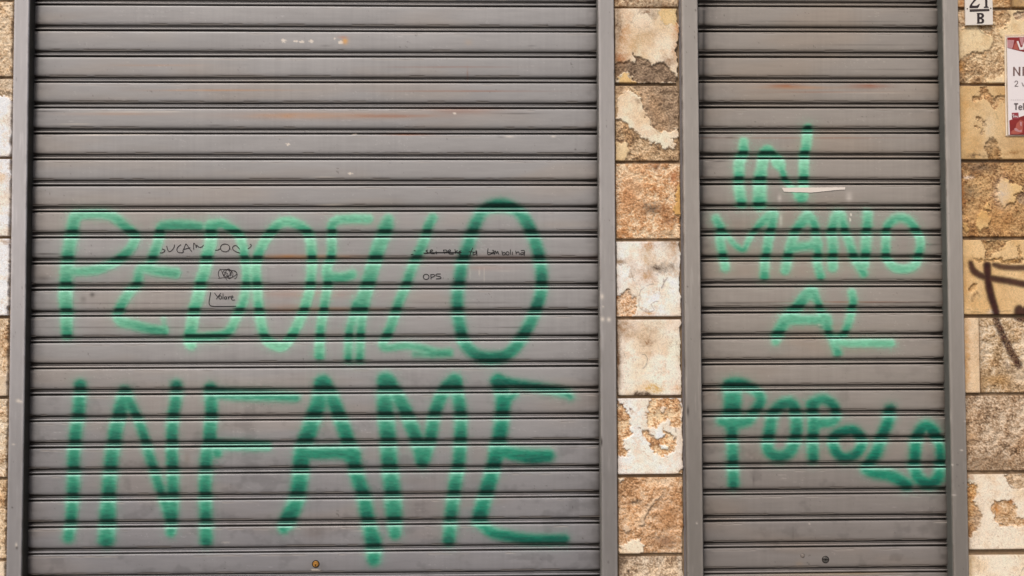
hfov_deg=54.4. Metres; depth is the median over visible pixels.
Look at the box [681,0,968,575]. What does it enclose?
roller shutter
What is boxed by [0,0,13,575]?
stone wall
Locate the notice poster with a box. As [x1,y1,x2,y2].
[1004,36,1023,134]
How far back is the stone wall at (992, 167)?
3.85 m
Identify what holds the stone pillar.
on the pavement
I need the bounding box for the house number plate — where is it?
[964,0,992,25]
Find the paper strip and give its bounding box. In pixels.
[782,187,844,192]
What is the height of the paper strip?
0.021 m
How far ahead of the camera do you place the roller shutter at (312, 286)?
3.82 m
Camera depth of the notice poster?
3.87 m
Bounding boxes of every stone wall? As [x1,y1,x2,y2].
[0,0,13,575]
[958,0,1023,575]
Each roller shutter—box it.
[6,0,617,575]
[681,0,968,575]
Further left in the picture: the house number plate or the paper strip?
the paper strip
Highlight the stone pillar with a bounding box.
[614,0,685,575]

